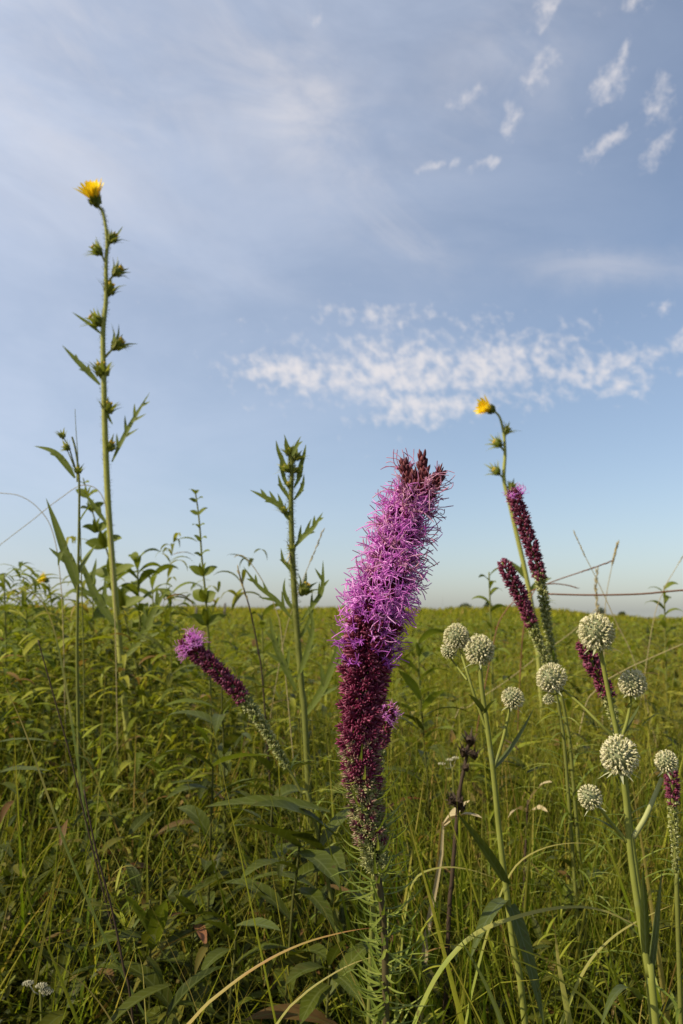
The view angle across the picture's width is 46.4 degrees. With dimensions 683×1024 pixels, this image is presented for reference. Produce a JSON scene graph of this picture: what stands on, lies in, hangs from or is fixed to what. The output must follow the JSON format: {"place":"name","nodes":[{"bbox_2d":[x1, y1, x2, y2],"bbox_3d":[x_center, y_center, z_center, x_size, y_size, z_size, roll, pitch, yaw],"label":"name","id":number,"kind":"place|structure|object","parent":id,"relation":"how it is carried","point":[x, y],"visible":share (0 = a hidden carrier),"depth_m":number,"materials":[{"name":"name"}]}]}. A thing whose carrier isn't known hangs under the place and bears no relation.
{"place":"outdoors","nodes":[
{"label":"outdoors","id":0,"kind":"place"},
{"bbox_2d":[0,0,682,617],"label":"sky","id":1,"kind":"structure","parent":0,"point":[348,226],"materials":[{"name":"blue"}]},
{"bbox_3d":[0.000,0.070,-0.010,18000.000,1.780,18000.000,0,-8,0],"label":"ground","id":2,"kind":"structure","parent":0,"visible":0},
{"bbox_2d":[0,568,43,796],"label":"sunflower plant","id":3,"kind":"object","parent":2,"relation":"on","point":[3,587],"visible":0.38,"depth_m":1.68,"materials":[{"name":"green plant"}]},
{"bbox_2d":[0,738,49,938],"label":"broadleaf plant","id":4,"kind":"object","parent":2,"relation":"on","point":[9,785],"visible":0.73,"depth_m":0.94,"materials":[{"name":"green plant"}]},
{"bbox_2d":[0,591,61,766],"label":"sunflower plant","id":5,"kind":"object","parent":2,"relation":"on","point":[33,611],"visible":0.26,"depth_m":1.88,"materials":[{"name":"green plant"}]},
{"bbox_2d":[2,493,67,842],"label":"grass plant","id":6,"kind":"object","parent":2,"relation":"on","point":[63,633],"depth_m":1.38,"materials":[{"name":"plant"}]},
{"bbox_2d":[22,980,53,1020],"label":"white flower","id":7,"kind":"object","parent":2,"relation":"on","point":[43,989],"visible":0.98,"depth_m":0.74,"materials":[{"name":"white plant"}]},
{"bbox_2d":[37,571,53,622],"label":"yellow flower","id":8,"kind":"object","parent":2,"relation":"on","point":[46,580],"visible":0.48,"depth_m":3.58,"materials":[{"name":"yellow plant"}]},
{"bbox_2d":[0,485,118,807],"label":"grass plant","id":9,"kind":"object","parent":2,"relation":"on","point":[114,600],"depth_m":1.39,"materials":[{"name":"plant"}]},
{"bbox_2d":[22,586,101,997],"bbox_3d":[-0.358,0.587,0.995,0.128,0.987,0.037,0,-8,0],"label":"sedge plant","id":10,"kind":"object","parent":2,"relation":"on","point":[74,739],"visible":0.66,"depth_m":1.02,"materials":[{"name":"green plant"}]},
{"bbox_2d":[35,427,95,903],"bbox_3d":[-0.410,0.481,1.143,0.120,1.236,0.047,2,-8,-15],"label":"rosinweed","id":11,"kind":"object","parent":2,"relation":"on","point":[64,555],"visible":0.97,"depth_m":1.20,"materials":[{"name":"green plant"}]},
{"bbox_2d":[30,587,103,723],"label":"sunflower plant","id":12,"kind":"object","parent":2,"relation":"on","point":[59,604],"visible":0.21,"depth_m":1.98,"materials":[{"name":"green plant"}]},
{"bbox_2d":[4,685,151,1023],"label":"sedge plant","id":13,"kind":"object","parent":2,"relation":"on","point":[88,901],"visible":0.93,"depth_m":0.70,"materials":[{"name":"green plant"}]},
{"bbox_2d":[75,414,84,876],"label":"grass plant","id":14,"kind":"object","parent":2,"relation":"on","point":[83,646],"depth_m":1.23,"materials":[{"name":"green plant"}]},
{"bbox_2d":[18,831,141,1023],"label":"sedge plant","id":15,"kind":"object","parent":2,"relation":"on","point":[121,874],"visible":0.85,"depth_m":0.78,"materials":[{"name":"green plant"}]},
{"bbox_2d":[48,957,113,1023],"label":"sedge plant","id":16,"kind":"object","parent":2,"relation":"on","point":[91,993],"visible":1,"depth_m":0.61,"materials":[{"name":"green plant"}]},
{"bbox_2d":[38,640,139,1023],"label":"grass plant","id":17,"kind":"object","parent":2,"relation":"on","point":[136,1007],"depth_m":0.77,"materials":[{"name":"green plant"}]},
{"bbox_2d":[50,565,148,750],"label":"sunflower plant","id":18,"kind":"object","parent":2,"relation":"on","point":[96,610],"visible":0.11,"depth_m":1.93,"materials":[{"name":"green plant"}]},
{"bbox_2d":[3,924,197,1022],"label":"sedge plant","id":19,"kind":"object","parent":2,"relation":"on","point":[140,933],"visible":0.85,"depth_m":0.73,"materials":[{"name":"green plant"}]},
{"bbox_2d":[83,790,134,1023],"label":"grass plant","id":20,"kind":"object","parent":2,"relation":"on","point":[122,961],"depth_m":0.68,"materials":[{"name":"green plant"}]},
{"bbox_2d":[76,478,149,759],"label":"leafy plant","id":21,"kind":"object","parent":2,"relation":"on","point":[100,541],"visible":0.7,"depth_m":1.74,"materials":[{"name":"green plant"}]},
{"bbox_2d":[62,178,171,844],"bbox_3d":[-0.458,0.215,1.585,0.251,1.884,0.109,0,-8,0],"label":"compass plant","id":22,"kind":"object","parent":2,"relation":"on","point":[91,190],"visible":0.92,"depth_m":1.64,"materials":[{"name":"green plant"}]},
{"bbox_2d":[65,571,168,775],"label":"sunflower plant","id":23,"kind":"object","parent":2,"relation":"on","point":[101,615],"visible":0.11,"depth_m":1.97,"materials":[{"name":"green plant"}]},
{"bbox_2d":[128,952,146,1023],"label":"sedge plant","id":24,"kind":"object","parent":2,"relation":"on","point":[143,988],"visible":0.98,"depth_m":0.65,"materials":[{"name":"green plant"}]},
{"bbox_2d":[89,548,201,804],"bbox_3d":[-0.427,0.628,1.724,0.273,1.104,0.295,0,-8,0],"label":"sunflower plant","id":25,"kind":"object","parent":2,"relation":"on","point":[133,587],"visible":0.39,"depth_m":1.78,"materials":[{"name":"green plant"}]},
{"bbox_2d":[64,893,228,1008],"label":"broadleaf plant","id":26,"kind":"object","parent":2,"relation":"on","point":[160,911],"visible":0.83,"depth_m":0.74,"materials":[{"name":"green plant"}]},
{"bbox_2d":[115,564,199,756],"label":"sunflower plant","id":27,"kind":"object","parent":2,"relation":"on","point":[154,575],"visible":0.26,"depth_m":2.09,"materials":[{"name":"green plant"}]},
{"bbox_2d":[134,582,216,777],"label":"sunflower plant","id":28,"kind":"object","parent":2,"relation":"on","point":[169,643],"visible":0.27,"depth_m":1.87,"materials":[{"name":"green plant"}]},
{"bbox_2d":[155,895,221,1021],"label":"broadleaf plant","id":29,"kind":"object","parent":2,"relation":"on","point":[187,904],"visible":0.76,"depth_m":0.78,"materials":[{"name":"green plant"}]},
{"bbox_2d":[188,489,226,818],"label":"leafy plant","id":30,"kind":"object","parent":2,"relation":"on","point":[205,618],"visible":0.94,"depth_m":1.49,"materials":[{"name":"green plant"}]},
{"bbox_2d":[140,749,276,1023],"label":"broadleaf plant","id":31,"kind":"object","parent":2,"relation":"on","point":[191,813],"visible":0.74,"depth_m":0.88,"materials":[{"name":"green plant"}]},
{"bbox_2d":[156,663,276,896],"bbox_3d":[-0.155,0.651,1.070,0.195,0.881,0.208,4,-9,-29],"label":"broadleaf plant","id":32,"kind":"object","parent":2,"relation":"on","point":[224,748],"visible":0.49,"depth_m":1.11,"materials":[{"name":"green plant"}]},
{"bbox_2d":[157,917,298,1023],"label":"broadleaf plant","id":33,"kind":"object","parent":2,"relation":"on","point":[212,956],"visible":0.91,"depth_m":0.71,"materials":[{"name":"green plant"}]},
{"bbox_2d":[237,564,274,843],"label":"grass plant","id":34,"kind":"object","parent":2,"relation":"on","point":[241,581],"depth_m":1.28,"materials":[{"name":"plant"}]},
{"bbox_2d":[228,603,297,779],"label":"sunflower plant","id":35,"kind":"object","parent":2,"relation":"on","point":[269,645],"visible":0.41,"depth_m":1.68,"materials":[{"name":"green plant"}]},
{"bbox_2d":[214,756,318,1001],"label":"broadleaf plant","id":36,"kind":"object","parent":2,"relation":"on","point":[286,789],"visible":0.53,"depth_m":0.95,"materials":[{"name":"green plant"}]},
{"bbox_2d":[234,555,306,904],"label":"grass plant","id":37,"kind":"object","parent":2,"relation":"on","point":[285,676],"depth_m":1.27,"materials":[{"name":"plant"}]},
{"bbox_2d":[187,928,366,1023],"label":"sedge plant","id":38,"kind":"object","parent":2,"relation":"on","point":[201,1009],"visible":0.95,"depth_m":0.52,"materials":[{"name":"plant"}]},
{"bbox_2d":[216,824,339,1023],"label":"broadleaf plant","id":39,"kind":"object","parent":2,"relation":"on","point":[322,861],"visible":0.91,"depth_m":0.74,"materials":[{"name":"green plant"}]},
{"bbox_2d":[175,626,396,1023],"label":"blazing star","id":40,"kind":"object","parent":2,"relation":"on","point":[227,682],"visible":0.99,"depth_m":0.84,"materials":[{"name":"purple plant"}]},
{"bbox_2d":[251,528,324,839],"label":"grass plant","id":41,"kind":"object","parent":2,"relation":"on","point":[286,630],"depth_m":1.48,"materials":[{"name":"plant"}]},
{"bbox_2d":[244,435,341,934],"bbox_3d":[-0.068,0.490,1.122,0.125,1.214,0.104,-3,-8,18],"label":"compass plant","id":42,"kind":"object","parent":2,"relation":"on","point":[291,468],"visible":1,"depth_m":1.15,"materials":[{"name":"green plant"}]},
{"bbox_2d":[205,795,385,1023],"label":"broadleaf plant","id":43,"kind":"object","parent":2,"relation":"on","point":[297,805],"visible":0.61,"depth_m":0.79,"materials":[{"name":"green plant"}]},
{"bbox_2d":[259,938,389,1023],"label":"broadleaf plant","id":44,"kind":"object","parent":2,"relation":"on","point":[312,999],"visible":0.87,"depth_m":0.68,"materials":[{"name":"green plant"}]},
{"bbox_2d":[276,956,374,1023],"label":"sedge plant","id":45,"kind":"object","parent":2,"relation":"on","point":[294,1002],"visible":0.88,"depth_m":0.52,"materials":[{"name":"green plant"}]},
{"bbox_2d":[0,533,682,1023],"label":"undergrowth","id":46,"kind":"object","parent":2,"relation":"on","point":[158,987],"visible":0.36,"depth_m":1.31,"materials":[{"name":"green plant"}]},
{"bbox_2d":[0,599,682,1023],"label":"grass","id":47,"kind":"structure","parent":2,"relation":"on","point":[604,857],"depth_m":1.00,"materials":[{"name":"green plant"}]},
{"bbox_2d":[333,702,438,1023],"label":"blazing star","id":48,"kind":"object","parent":2,"relation":"on","point":[389,712],"visible":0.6,"depth_m":0.58,"materials":[{"name":"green plant"}]},
{"bbox_2d":[321,448,454,1023],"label":"blazing star","id":49,"kind":"object","parent":2,"relation":"on","point":[379,600],"visible":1,"depth_m":0.50,"materials":[{"name":"purple plant"}]},
{"bbox_2d":[387,628,462,822],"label":"sunflower plant","id":50,"kind":"object","parent":2,"relation":"on","point":[423,656],"visible":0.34,"depth_m":1.57,"materials":[{"name":"green plant"}]},
{"bbox_2d":[382,670,469,895],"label":"broadleaf plant","id":51,"kind":"object","parent":2,"relation":"on","point":[411,683],"visible":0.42,"depth_m":1.20,"materials":[{"name":"green plant"}]},
{"bbox_2d":[394,866,496,1022],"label":"sedge plant","id":52,"kind":"object","parent":2,"relation":"on","point":[399,977],"visible":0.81,"depth_m":0.74,"materials":[{"name":"green plant"}]},
{"bbox_2d":[438,756,458,874],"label":"white flower","id":53,"kind":"object","parent":2,"relation":"on","point":[454,757],"visible":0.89,"depth_m":1.11,"materials":[{"name":"plant"}]},
{"bbox_2d":[416,800,481,1023],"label":"dead plant","id":54,"kind":"object","parent":2,"relation":"on","point":[438,871],"visible":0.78,"depth_m":0.83,"materials":[{"name":"brown plant"}]},
{"bbox_2d":[442,728,484,1023],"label":"dead plant","id":55,"kind":"object","parent":2,"relation":"on","point":[453,799],"visible":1,"depth_m":0.82,"materials":[{"name":"brown plant"}]},
{"bbox_2d":[458,935,503,1023],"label":"sedge plant","id":56,"kind":"object","parent":2,"relation":"on","point":[496,1009],"visible":1,"depth_m":0.48,"materials":[{"name":"green plant"}]},
{"bbox_2d":[441,623,543,1023],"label":"rattlesnake master","id":57,"kind":"object","parent":2,"relation":"on","point":[480,651],"visible":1,"depth_m":0.63,"materials":[{"name":"green plant"}]},
{"bbox_2d":[465,567,521,775],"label":"sunflower plant","id":58,"kind":"object","parent":2,"relation":"on","point":[493,590],"visible":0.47,"depth_m":1.87,"materials":[{"name":"green plant"}]},
{"bbox_2d":[394,942,608,1023],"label":"sedge plant","id":59,"kind":"object","parent":2,"relation":"on","point":[588,1002],"visible":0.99,"depth_m":0.49,"materials":[{"name":"green plant"}]},
{"bbox_2d":[473,394,550,741],"bbox_3d":[0.477,0.450,2.152,0.206,1.573,0.078,0,-8,0],"label":"compass plant","id":60,"kind":"object","parent":2,"relation":"on","point":[484,406],"visible":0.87,"depth_m":2.23,"materials":[{"name":"green plant"}]},
{"bbox_2d":[399,924,636,1023],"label":"sedge plant","id":61,"kind":"object","parent":2,"relation":"on","point":[615,1004],"visible":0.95,"depth_m":0.50,"materials":[{"name":"green plant"}]},
{"bbox_2d":[448,605,599,745],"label":"grass plant","id":62,"kind":"object","parent":2,"relation":"on","point":[516,673],"depth_m":1.57,"materials":[{"name":"plant"}]},
{"bbox_2d":[508,781,550,904],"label":"flower","id":63,"kind":"object","parent":2,"relation":"on","point":[527,812],"visible":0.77,"depth_m":1.00,"materials":[{"name":"green plant"}]},
{"bbox_2d":[465,843,597,1023],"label":"sedge plant","id":64,"kind":"object","parent":2,"relation":"on","point":[480,957],"visible":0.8,"depth_m":0.66,"materials":[{"name":"green plant"}]},
{"bbox_2d":[412,905,668,1023],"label":"sedge plant","id":65,"kind":"object","parent":2,"relation":"on","point":[456,950],"visible":0.91,"depth_m":0.54,"materials":[{"name":"green plant"}]},
{"bbox_2d":[470,560,613,769],"bbox_3d":[0.333,0.623,1.534,0.434,1.063,0.014,0,-8,3],"label":"grass plant","id":66,"kind":"object","parent":2,"relation":"on","point":[510,605],"depth_m":1.59,"materials":[{"name":"plant"}]},
{"bbox_2d":[515,583,579,772],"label":"grass plant","id":67,"kind":"object","parent":2,"relation":"on","point":[522,644],"depth_m":1.58,"materials":[{"name":"plant"}]},
{"bbox_2d":[555,930,572,1023],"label":"sedge plant","id":68,"kind":"object","parent":2,"relation":"on","point":[568,1016],"visible":0.92,"depth_m":0.56,"materials":[{"name":"green plant"}]},
{"bbox_2d":[497,557,643,1023],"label":"blazing star","id":69,"kind":"object","parent":2,"relation":"on","point":[524,603],"visible":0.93,"depth_m":0.88,"materials":[{"name":"purple plant"}]},
{"bbox_2d":[528,855,624,986],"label":"broadleaf plant","id":70,"kind":"object","parent":2,"relation":"on","point":[564,894],"visible":0.36,"depth_m":0.88,"materials":[{"name":"green plant"}]},
{"bbox_2d":[503,484,655,1023],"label":"blazing star","id":71,"kind":"object","parent":2,"relation":"on","point":[523,523],"visible":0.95,"depth_m":0.91,"materials":[{"name":"purple plant"}]},
{"bbox_2d":[535,612,651,1023],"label":"rattlesnake master","id":72,"kind":"object","parent":2,"relation":"on","point":[596,632],"visible":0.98,"depth_m":0.67,"materials":[{"name":"green plant"}]},
{"bbox_2d":[594,567,602,720],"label":"grass plant","id":73,"kind":"object","parent":2,"relation":"on","point":[596,597],"depth_m":2.19,"materials":[{"name":"plant"}]},
{"bbox_2d":[599,607,609,614],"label":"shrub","id":74,"kind":"object","parent":2,"relation":"on","point":[602,611],"visible":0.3,"depth_m":116.90,"materials":[{"name":"plant"}]},
{"bbox_2d":[602,540,618,765],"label":"grass plant","id":75,"kind":"object","parent":2,"relation":"on","point":[615,550],"depth_m":1.90,"materials":[{"name":"plant"}]},
{"bbox_2d":[560,905,670,1023],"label":"sedge plant","id":76,"kind":"object","parent":2,"relation":"on","point":[585,969],"visible":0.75,"depth_m":0.62,"materials":[{"name":"green plant"}]},
{"bbox_2d":[548,589,682,595],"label":"grass plant","id":77,"kind":"object","parent":2,"relation":"on","point":[615,594],"depth_m":1.49,"materials":[{"name":"plant"}]},
{"bbox_2d":[573,530,663,774],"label":"grass plant","id":78,"kind":"object","parent":2,"relation":"on","point":[617,625],"depth_m":1.68,"materials":[{"name":"plant"}]},
{"bbox_2d":[567,639,682,1013],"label":"blazing star","id":79,"kind":"object","parent":2,"relation":"on","point":[592,669],"visible":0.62,"depth_m":0.72,"materials":[{"name":"purple plant"}]},
{"bbox_2d":[569,644,682,784],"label":"grass plant","id":80,"kind":"object","parent":2,"relation":"on","point":[617,674],"depth_m":1.47,"materials":[{"name":"plant"}]},
{"bbox_2d":[578,734,678,1023],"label":"rattlesnake master","id":81,"kind":"object","parent":2,"relation":"on","point":[619,755],"visible":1,"depth_m":0.48,"materials":[{"name":"green plant"}]},
{"bbox_2d":[630,769,682,1023],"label":"blazing star","id":82,"kind":"object","parent":2,"relation":"on","point":[672,795],"visible":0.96,"depth_m":0.63,"materials":[{"name":"green plant"}]},
{"bbox_2d":[633,581,681,743],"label":"sunflower plant","id":83,"kind":"object","parent":2,"relation":"on","point":[663,621],"visible":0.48,"depth_m":2.17,"materials":[{"name":"green plant"}]},
{"bbox_2d":[637,556,682,724],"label":"grass plant","id":84,"kind":"object","parent":2,"relation":"on","point":[653,622],"depth_m":1.98,"materials":[{"name":"plant"}]}
]}

